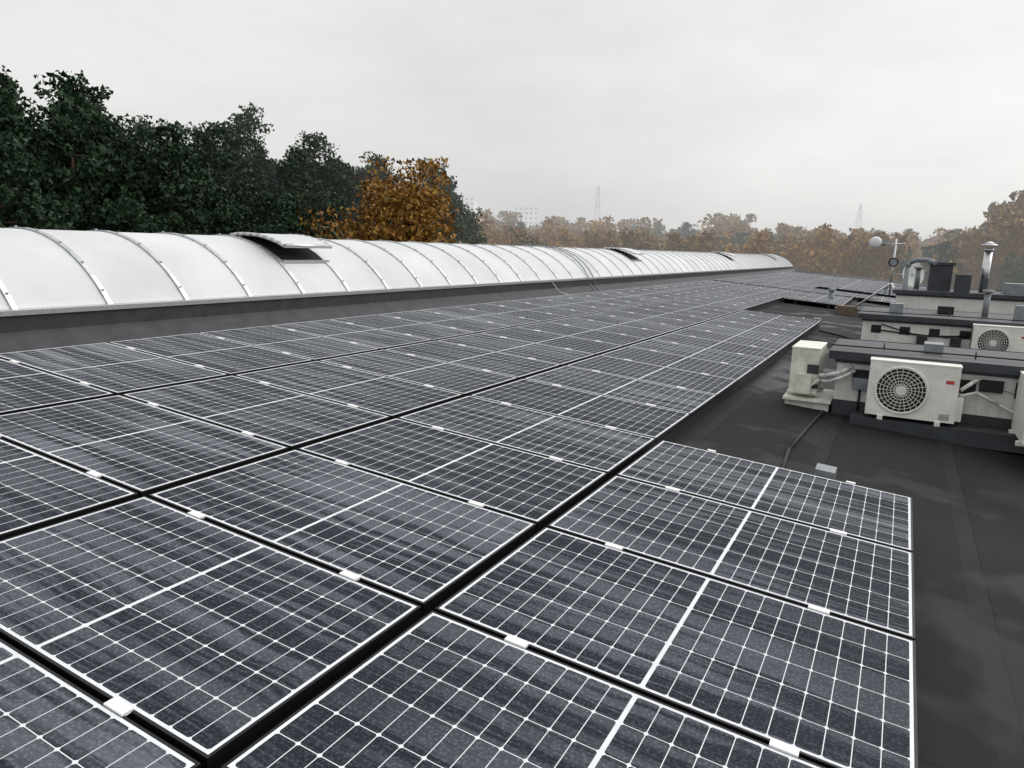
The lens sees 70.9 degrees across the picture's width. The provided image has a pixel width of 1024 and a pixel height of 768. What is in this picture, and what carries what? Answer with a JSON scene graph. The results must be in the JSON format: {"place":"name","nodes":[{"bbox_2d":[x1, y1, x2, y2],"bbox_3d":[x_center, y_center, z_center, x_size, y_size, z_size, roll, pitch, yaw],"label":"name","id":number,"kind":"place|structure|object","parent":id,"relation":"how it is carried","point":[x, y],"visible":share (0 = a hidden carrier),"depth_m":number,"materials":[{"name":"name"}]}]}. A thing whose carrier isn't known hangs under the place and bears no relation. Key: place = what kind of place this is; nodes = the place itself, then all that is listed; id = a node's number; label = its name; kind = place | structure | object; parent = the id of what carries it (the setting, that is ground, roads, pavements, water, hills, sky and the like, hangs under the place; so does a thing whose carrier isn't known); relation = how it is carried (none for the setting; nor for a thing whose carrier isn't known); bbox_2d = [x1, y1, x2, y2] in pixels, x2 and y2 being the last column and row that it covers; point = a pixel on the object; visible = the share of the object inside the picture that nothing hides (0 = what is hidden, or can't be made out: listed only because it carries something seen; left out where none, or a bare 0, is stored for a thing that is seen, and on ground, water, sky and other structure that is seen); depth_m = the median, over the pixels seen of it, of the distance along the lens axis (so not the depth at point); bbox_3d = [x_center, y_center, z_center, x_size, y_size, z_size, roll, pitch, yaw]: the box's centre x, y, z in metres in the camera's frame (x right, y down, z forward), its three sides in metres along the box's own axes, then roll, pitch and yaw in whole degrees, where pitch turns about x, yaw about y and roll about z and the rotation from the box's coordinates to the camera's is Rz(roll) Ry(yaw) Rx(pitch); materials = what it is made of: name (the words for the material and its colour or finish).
{"place":"outdoors","nodes":[
{"label":"outdoors","id":0,"kind":"place"},
{"bbox_2d":[21,126,70,225],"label":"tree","id":1,"kind":"object","parent":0,"point":[36,157],"depth_m":32.38,"materials":[{"name":"green plant"}]},
{"bbox_2d":[460,198,478,217],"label":"housing block","id":2,"kind":"structure","parent":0,"point":[472,203],"depth_m":477.61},
{"bbox_2d":[0,0,1023,240],"label":"sky","id":3,"kind":"structure","parent":0,"point":[804,113],"materials":[{"name":"white"}]},
{"bbox_2d":[514,207,536,229],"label":"housing block","id":4,"kind":"structure","parent":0,"point":[529,218],"depth_m":459.65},
{"bbox_2d":[669,269,1023,767],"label":"roof slab","id":5,"kind":"structure","parent":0,"point":[968,525],"depth_m":4.92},
{"bbox_2d":[0,267,794,352],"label":"skylight curb","id":6,"kind":"structure","parent":5,"relation":"on","point":[32,332],"depth_m":9.86,"materials":[{"name":"metal"}]},
{"bbox_2d":[0,225,793,316],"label":"skylight ribs","id":7,"kind":"object","parent":6,"relation":"on","point":[14,310],"visible":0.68,"depth_m":10.96,"materials":[{"name":"metal"}]},
{"bbox_2d":[0,228,791,309],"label":"barrel skylight","id":8,"kind":"object","parent":7,"relation":"on","point":[37,270],"visible":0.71,"depth_m":10.21},
{"bbox_2d":[229,232,331,263],"bbox_3d":[-3.691,-2.196,11.512,1.218,0.402,1.060,12,14,27],"label":"skylight vent","id":9,"kind":"object","parent":8,"relation":"on","point":[288,248],"visible":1,"depth_m":11.28,"materials":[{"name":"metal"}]},
{"bbox_2d":[526,245,600,291],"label":"vault cables","id":10,"kind":"object","parent":8,"relation":"on","point":[573,258],"visible":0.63,"depth_m":20.71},
{"bbox_2d":[603,247,643,260],"bbox_3d":[3.923,-4.595,25.378,1.218,0.402,1.060,12,14,27],"label":"skylight vent","id":11,"kind":"object","parent":8,"relation":"on","point":[630,256],"visible":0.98,"depth_m":25.16,"materials":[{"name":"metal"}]},
{"bbox_2d":[0,272,926,767],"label":"solar panels","id":12,"kind":"object","parent":5,"relation":"on","point":[684,628],"visible":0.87,"depth_m":3.42,"materials":[{"name":"black glass"}]},
{"bbox_2d":[0,282,854,757],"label":"panel clamps","id":13,"kind":"object","parent":12,"relation":"on","point":[118,706],"visible":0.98,"depth_m":3.66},
{"bbox_2d":[138,298,851,767],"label":"panel rails","id":14,"kind":"object","parent":5,"relation":"on","point":[672,434],"visible":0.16,"depth_m":3.52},
{"bbox_2d":[552,282,854,479],"bbox_3d":[8.051,-1.789,18.405,12.316,0.335,38.100,12,14,27],"label":"roof clutter","id":15,"kind":"object","parent":5,"relation":"on","point":[825,471],"visible":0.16,"depth_m":5.87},
{"bbox_2d":[782,237,1023,453],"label":"rooftop equipment","id":16,"kind":"object","parent":5,"relation":"on","point":[938,359],"visible":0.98,"depth_m":7.81,"materials":[{"name":"metal"}]},
{"label":"ground","id":17,"kind":"structure","parent":0,"visible":0},
{"bbox_2d":[0,120,24,219],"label":"tree","id":18,"kind":"object","parent":17,"relation":"on","point":[3,125],"depth_m":28.84,"materials":[{"name":"green plant"}]},
{"bbox_2d":[0,197,35,227],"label":"tree","id":19,"kind":"object","parent":17,"relation":"on","point":[14,216],"visible":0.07,"depth_m":26.80,"materials":[{"name":"green plant"}]},
{"bbox_2d":[0,65,46,193],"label":"tree","id":20,"kind":"object","parent":17,"relation":"on","point":[7,81],"visible":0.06,"depth_m":33.16,"materials":[{"name":"green plant"}]},
{"bbox_2d":[0,132,73,229],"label":"tree","id":21,"kind":"object","parent":17,"relation":"on","point":[15,183],"visible":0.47,"depth_m":24.88,"materials":[{"name":"green plant"}]},
{"bbox_2d":[0,85,79,226],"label":"tree","id":22,"kind":"object","parent":17,"relation":"on","point":[7,104],"visible":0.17,"depth_m":28.36,"materials":[{"name":"green plant"}]},
{"bbox_2d":[11,144,75,229],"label":"tree","id":23,"kind":"object","parent":17,"relation":"on","point":[46,174],"visible":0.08,"depth_m":29.79,"materials":[{"name":"green plant"}]},
{"bbox_2d":[30,193,84,230],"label":"tree","id":24,"kind":"object","parent":17,"relation":"on","point":[61,207],"visible":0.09,"depth_m":27.55,"materials":[{"name":"green plant"}]},
{"bbox_2d":[27,69,142,230],"bbox_3d":[-20.407,-5.743,34.726,5.227,17.493,4.962,-3,12,-24],"label":"tree","id":25,"kind":"object","parent":17,"relation":"on","point":[68,86],"visible":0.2,"depth_m":32.93,"materials":[{"name":"green plant"}]},
{"bbox_2d":[20,90,157,230],"bbox_3d":[-19.532,-4.602,32.202,5.913,16.252,5.944,7,12,27],"label":"tree","id":26,"kind":"object","parent":17,"relation":"on","point":[65,122],"visible":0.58,"depth_m":30.91,"materials":[{"name":"green plant"}]},
{"bbox_2d":[85,99,134,190],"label":"tree","id":27,"kind":"object","parent":17,"relation":"on","point":[103,108],"visible":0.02,"depth_m":39.77,"materials":[{"name":"green plant"}]},
{"bbox_2d":[89,194,158,232],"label":"tree","id":28,"kind":"object","parent":17,"relation":"on","point":[132,216],"visible":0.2,"depth_m":31.43,"materials":[{"name":"green plant"}]},
{"bbox_2d":[75,116,195,232],"bbox_3d":[-18.510,-4.802,34.844,5.466,15.717,4.487,4,11,10],"label":"tree","id":29,"kind":"object","parent":17,"relation":"on","point":[126,144],"visible":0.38,"depth_m":33.69,"materials":[{"name":"green plant"}]},
{"bbox_2d":[111,113,164,153],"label":"tree","id":30,"kind":"object","parent":17,"relation":"on","point":[146,123],"visible":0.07,"depth_m":42.19,"materials":[{"name":"green plant"}]},
{"bbox_2d":[141,218,173,232],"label":"tree","id":31,"kind":"object","parent":17,"relation":"on","point":[166,228],"visible":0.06,"depth_m":33.20,"materials":[{"name":"green plant"}]},
{"bbox_2d":[124,118,226,233],"bbox_3d":[-16.844,-5.054,36.084,5.105,15.856,4.846,-2,11,-20],"label":"tree","id":32,"kind":"object","parent":17,"relation":"on","point":[166,158],"visible":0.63,"depth_m":34.77,"materials":[{"name":"green plant"}]},
{"bbox_2d":[144,143,225,234],"bbox_3d":[-17.314,-5.300,39.248,4.852,15.120,5.628,5,11,15],"label":"tree","id":33,"kind":"object","parent":17,"relation":"on","point":[208,172],"visible":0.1,"depth_m":37.79,"materials":[{"name":"green plant"}]},
{"bbox_2d":[152,181,217,228],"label":"tree","id":34,"kind":"object","parent":17,"relation":"on","point":[210,208],"visible":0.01,"depth_m":40.01,"materials":[{"name":"green plant"}]},
{"bbox_2d":[169,220,207,234],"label":"tree","id":35,"kind":"object","parent":17,"relation":"on","point":[184,226],"visible":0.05,"depth_m":34.46,"materials":[{"name":"green plant"}]},
{"bbox_2d":[199,173,239,219],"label":"tree","id":36,"kind":"object","parent":17,"relation":"on","point":[220,179],"visible":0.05,"depth_m":40.99,"materials":[{"name":"green plant"}]},
{"bbox_2d":[192,204,248,234],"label":"tree","id":37,"kind":"object","parent":17,"relation":"on","point":[227,224],"visible":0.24,"depth_m":37.16,"materials":[{"name":"green plant"}]},
{"bbox_2d":[190,185,250,231],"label":"tree","id":38,"kind":"object","parent":17,"relation":"on","point":[227,197],"visible":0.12,"depth_m":40.17,"materials":[{"name":"green plant"}]},
{"bbox_2d":[180,120,268,230],"bbox_3d":[-17.480,-6.945,43.145,5.030,16.887,5.299,6,12,21],"label":"tree","id":39,"kind":"object","parent":17,"relation":"on","point":[208,152],"visible":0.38,"depth_m":41.70,"materials":[{"name":"green plant"}]},
{"bbox_2d":[201,118,279,202],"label":"tree","id":40,"kind":"object","parent":17,"relation":"on","point":[233,135],"visible":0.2,"depth_m":44.40,"materials":[{"name":"green plant"}]},
{"bbox_2d":[213,101,277,191],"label":"tree","id":41,"kind":"object","parent":17,"relation":"on","point":[248,116],"visible":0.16,"depth_m":47.83,"materials":[{"name":"green plant"}]},
{"bbox_2d":[232,190,259,226],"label":"tree","id":42,"kind":"object","parent":17,"relation":"on","point":[243,203],"visible":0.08,"depth_m":42.50,"materials":[{"name":"green plant"}]},
{"bbox_2d":[239,148,295,196],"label":"tree","id":43,"kind":"object","parent":17,"relation":"on","point":[263,172],"visible":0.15,"depth_m":47.70,"materials":[{"name":"green plant"}]},
{"bbox_2d":[244,191,310,233],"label":"tree","id":44,"kind":"object","parent":17,"relation":"on","point":[265,209],"visible":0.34,"depth_m":37.80,"materials":[{"name":"green plant"}]},
{"bbox_2d":[272,191,325,235],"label":"tree","id":45,"kind":"object","parent":17,"relation":"on","point":[295,204],"visible":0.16,"depth_m":40.59,"materials":[{"name":"green plant"}]},
{"bbox_2d":[265,144,336,234],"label":"tree","id":46,"kind":"object","parent":17,"relation":"on","point":[289,169],"visible":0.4,"depth_m":43.83,"materials":[{"name":"green plant"}]},
{"bbox_2d":[282,158,326,210],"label":"tree","id":47,"kind":"object","parent":17,"relation":"on","point":[314,176],"visible":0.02,"depth_m":48.81,"materials":[{"name":"green plant"}]},
{"bbox_2d":[283,130,357,232],"bbox_3d":[-13.285,-8.467,49.947,5.281,17.589,5.450,4,11,11],"label":"tree","id":48,"kind":"object","parent":17,"relation":"on","point":[316,141],"visible":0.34,"depth_m":48.27,"materials":[{"name":"green plant"}]},
{"bbox_2d":[307,178,352,229],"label":"tree","id":49,"kind":"object","parent":17,"relation":"on","point":[313,206],"visible":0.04,"depth_m":48.89,"materials":[{"name":"green plant"}]},
{"bbox_2d":[309,198,351,234],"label":"tree","id":50,"kind":"object","parent":17,"relation":"on","point":[333,203],"visible":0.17,"depth_m":44.40,"materials":[{"name":"green plant"}]},
{"bbox_2d":[308,220,368,239],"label":"edge tree","id":51,"kind":"object","parent":17,"relation":"on","point":[328,225],"visible":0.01,"depth_m":42.05,"materials":[{"name":"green plant"}]},
{"bbox_2d":[305,159,377,223],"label":"tree","id":52,"kind":"object","parent":17,"relation":"on","point":[350,198],"visible":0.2,"depth_m":49.28,"materials":[{"name":"green plant"}]},
{"bbox_2d":[347,165,371,222],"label":"tree","id":53,"kind":"object","parent":17,"relation":"on","point":[360,170],"visible":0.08,"depth_m":58.33,"materials":[{"name":"green plant"}]},
{"bbox_2d":[351,151,395,220],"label":"tree","id":54,"kind":"object","parent":17,"relation":"on","point":[368,166],"visible":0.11,"depth_m":57.20,"materials":[{"name":"green plant"}]},
{"bbox_2d":[296,154,461,242],"bbox_3d":[-7.149,-5.295,40.945,10.073,15.113,8.268,4,11,11],"label":"tree","id":55,"kind":"object","parent":17,"relation":"on","point":[401,214],"visible":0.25,"depth_m":39.28,"materials":[{"name":"orange plant"}]},
{"bbox_2d":[358,169,409,212],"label":"tree","id":56,"kind":"object","parent":17,"relation":"on","point":[382,175],"visible":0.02,"depth_m":53.36,"materials":[{"name":"green plant"}]},
{"bbox_2d":[405,158,469,238],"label":"tree","id":57,"kind":"object","parent":17,"relation":"on","point":[452,211],"visible":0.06,"depth_m":59.06,"materials":[{"name":"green plant"}]},
{"bbox_2d":[421,190,460,243],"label":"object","id":58,"kind":"object","parent":17,"relation":"on","point":[449,237],"visible":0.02,"depth_m":53.36,"materials":[{"name":"green plant"}]},
{"bbox_2d":[422,163,462,234],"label":"tree","id":59,"kind":"object","parent":17,"relation":"on","point":[454,203],"visible":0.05,"depth_m":60.30,"materials":[{"name":"green plant"}]},
{"bbox_2d":[440,182,478,233],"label":"tree","id":60,"kind":"object","parent":17,"relation":"on","point":[452,187],"visible":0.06,"depth_m":66.77,"materials":[{"name":"green plant"}]},
{"bbox_2d":[445,190,473,232],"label":"tree","id":61,"kind":"object","parent":17,"relation":"on","point":[455,199],"visible":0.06,"depth_m":65.15,"materials":[{"name":"green plant"}]},
{"bbox_2d":[445,206,486,243],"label":"tree","id":62,"kind":"object","parent":17,"relation":"on","point":[471,239],"visible":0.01,"depth_m":57.99,"materials":[{"name":"green plant"}]},
{"bbox_2d":[462,218,487,243],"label":"tree","id":63,"kind":"object","parent":17,"relation":"on","point":[469,230],"visible":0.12,"depth_m":66.60,"materials":[{"name":"green plant"}]},
{"bbox_2d":[472,213,524,244],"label":"tree","id":64,"kind":"object","parent":17,"relation":"on","point":[494,235],"visible":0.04,"depth_m":106.80,"materials":[{"name":"brown plant"}]},
{"bbox_2d":[484,225,513,244],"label":"tree","id":65,"kind":"object","parent":17,"relation":"on","point":[505,228],"visible":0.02,"depth_m":115.99,"materials":[{"name":"brown plant"}]},
{"bbox_2d":[477,208,522,226],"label":"tree","id":66,"kind":"object","parent":17,"relation":"on","point":[510,216],"visible":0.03,"depth_m":188.91,"materials":[{"name":"brown plant"}]},
{"bbox_2d":[475,226,526,245],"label":"tree","id":67,"kind":"object","parent":17,"relation":"on","point":[507,241],"visible":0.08,"depth_m":105.08,"materials":[{"name":"brown plant"}]},
{"bbox_2d":[511,232,540,244],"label":"edge tree","id":68,"kind":"object","parent":17,"relation":"on","point":[522,241],"visible":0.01,"depth_m":72.02,"materials":[{"name":"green plant"}]},
{"bbox_2d":[526,218,568,244],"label":"tree","id":69,"kind":"object","parent":17,"relation":"on","point":[548,226],"visible":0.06,"depth_m":130.52,"materials":[{"name":"brown plant"}]},
{"bbox_2d":[527,221,569,232],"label":"tree","id":70,"kind":"object","parent":17,"relation":"on","point":[535,228],"visible":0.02,"depth_m":188.11,"materials":[{"name":"brown plant"}]},
{"bbox_2d":[529,234,569,246],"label":"tree","id":71,"kind":"object","parent":17,"relation":"on","point":[565,238],"visible":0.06,"depth_m":110.26,"materials":[{"name":"brown plant"}]},
{"bbox_2d":[545,215,585,233],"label":"tree","id":72,"kind":"object","parent":17,"relation":"on","point":[562,221],"visible":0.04,"depth_m":185.73,"materials":[{"name":"brown plant"}]},
{"bbox_2d":[541,228,592,248],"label":"tree","id":73,"kind":"object","parent":17,"relation":"on","point":[570,238],"visible":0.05,"depth_m":109.76,"materials":[{"name":"brown plant"}]},
{"bbox_2d":[571,215,617,237],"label":"tree","id":74,"kind":"object","parent":17,"relation":"on","point":[601,225],"visible":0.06,"depth_m":146.22,"materials":[{"name":"brown plant"}]},
{"bbox_2d":[570,220,624,236],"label":"tree","id":75,"kind":"object","parent":17,"relation":"on","point":[579,227],"visible":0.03,"depth_m":176.67,"materials":[{"name":"brown plant"}]},
{"bbox_2d":[582,228,666,250],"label":"tree","id":76,"kind":"object","parent":17,"relation":"on","point":[604,239],"visible":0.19,"depth_m":105.23,"materials":[{"name":"brown plant"}]},
{"bbox_2d":[606,227,650,247],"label":"tree","id":77,"kind":"object","parent":17,"relation":"on","point":[644,230],"visible":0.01,"depth_m":120.87,"materials":[{"name":"brown plant"}]},
{"bbox_2d":[617,217,665,232],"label":"tree","id":78,"kind":"object","parent":17,"relation":"on","point":[648,224],"visible":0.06,"depth_m":180.77,"materials":[{"name":"brown plant"}]},
{"bbox_2d":[649,225,694,239],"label":"tree","id":79,"kind":"object","parent":17,"relation":"on","point":[658,230],"visible":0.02,"depth_m":169.87,"materials":[{"name":"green plant"}]},
{"bbox_2d":[678,222,699,238],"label":"tree","id":80,"kind":"object","parent":17,"relation":"on","point":[685,227],"visible":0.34,"depth_m":151.40,"materials":[{"name":"plant"}]},
{"bbox_2d":[667,232,715,251],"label":"tree","id":81,"kind":"object","parent":17,"relation":"on","point":[677,243],"visible":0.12,"depth_m":99.90,"materials":[{"name":"brown plant"}]},
{"bbox_2d":[684,229,746,243],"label":"tree","id":82,"kind":"object","parent":17,"relation":"on","point":[722,233],"depth_m":125.93,"materials":[{"name":"brown plant"}]},
{"bbox_2d":[694,215,738,231],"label":"tree","id":83,"kind":"object","parent":17,"relation":"on","point":[704,224],"visible":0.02,"depth_m":174.23,"materials":[{"name":"brown plant"}]},
{"bbox_2d":[703,212,756,230],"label":"tree","id":84,"kind":"object","parent":17,"relation":"on","point":[721,218],"visible":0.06,"depth_m":171.72,"materials":[{"name":"brown plant"}]},
{"bbox_2d":[710,231,749,252],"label":"tree","id":85,"kind":"object","parent":17,"relation":"on","point":[738,241],"visible":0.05,"depth_m":115.90,"materials":[{"name":"brown plant"}]},
{"bbox_2d":[713,222,757,236],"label":"tree","id":86,"kind":"object","parent":17,"relation":"on","point":[735,226],"visible":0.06,"depth_m":146.74,"materials":[{"name":"brown plant"}]},
{"bbox_2d":[712,230,794,262],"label":"tree","id":87,"kind":"object","parent":17,"relation":"on","point":[758,247],"visible":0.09,"depth_m":97.33,"materials":[{"name":"brown plant"}]},
{"bbox_2d":[764,235,807,254],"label":"tree","id":88,"kind":"object","parent":17,"relation":"on","point":[780,246],"visible":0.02,"depth_m":104.97,"materials":[{"name":"brown plant"}]},
{"bbox_2d":[776,223,809,243],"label":"tree","id":89,"kind":"object","parent":17,"relation":"on","point":[784,229],"visible":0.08,"depth_m":143.24,"materials":[{"name":"brown plant"}]},
{"bbox_2d":[791,250,847,274],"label":"tree","id":90,"kind":"object","parent":17,"relation":"on","point":[797,265],"visible":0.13,"depth_m":96.87,"materials":[{"name":"brown plant"}]},
{"bbox_2d":[787,223,871,275],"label":"tree","id":91,"kind":"object","parent":17,"relation":"on","point":[839,255],"visible":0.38,"depth_m":96.92,"materials":[{"name":"brown plant"}]},
{"bbox_2d":[806,227,868,238],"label":"tree","id":92,"kind":"object","parent":17,"relation":"on","point":[861,230],"visible":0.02,"depth_m":133.32,"materials":[{"name":"brown plant"}]},
{"bbox_2d":[841,232,911,280],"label":"tree","id":93,"kind":"object","parent":17,"relation":"on","point":[873,263],"visible":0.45,"depth_m":93.96,"materials":[{"name":"brown plant"}]},
{"bbox_2d":[869,228,928,246],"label":"tree","id":94,"kind":"object","parent":17,"relation":"on","point":[892,235],"visible":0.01,"depth_m":158.19,"materials":[{"name":"brown plant"}]},
{"bbox_2d":[880,230,919,258],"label":"tree","id":95,"kind":"object","parent":17,"relation":"on","point":[914,247],"visible":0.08,"depth_m":115.34,"materials":[{"name":"brown plant"}]},
{"bbox_2d":[888,245,954,286],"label":"tree","id":96,"kind":"object","parent":17,"relation":"on","point":[926,253],"visible":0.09,"depth_m":94.30,"materials":[{"name":"brown plant"}]},
{"bbox_2d":[921,227,960,246],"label":"tree","id":97,"kind":"object","parent":17,"relation":"on","point":[938,235],"depth_m":141.85,"materials":[{"name":"brown plant"}]},
{"bbox_2d":[926,241,964,280],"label":"tree","id":98,"kind":"object","parent":17,"relation":"on","point":[942,247],"visible":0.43,"depth_m":91.95,"materials":[{"name":"plant"}]},
{"bbox_2d":[942,227,992,265],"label":"tree","id":99,"kind":"object","parent":17,"relation":"on","point":[952,232],"visible":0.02,"depth_m":110.56,"materials":[{"name":"brown plant"}]},
{"bbox_2d":[943,260,998,289],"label":"tree","id":100,"kind":"object","parent":17,"relation":"on","point":[975,277],"visible":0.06,"depth_m":94.89,"materials":[{"name":"brown plant"}]},
{"bbox_2d":[932,206,1023,288],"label":"tree","id":101,"kind":"object","parent":17,"relation":"on","point":[1010,230],"visible":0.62,"depth_m":90.25,"materials":[{"name":"brown plant"}]},
{"bbox_2d":[960,203,1023,271],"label":"tree","id":102,"kind":"object","parent":17,"relation":"on","point":[1007,212],"visible":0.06,"depth_m":96.51,"materials":[{"name":"brown plant"}]},
{"bbox_2d":[971,251,1023,291],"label":"tree","id":103,"kind":"object","parent":17,"relation":"on","point":[1013,274],"visible":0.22,"depth_m":82.11,"materials":[{"name":"green plant"}]},
{"bbox_2d":[983,190,1023,235],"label":"tree","id":104,"kind":"object","parent":17,"relation":"on","point":[1019,201],"visible":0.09,"depth_m":107.46,"materials":[{"name":"brown plant"}]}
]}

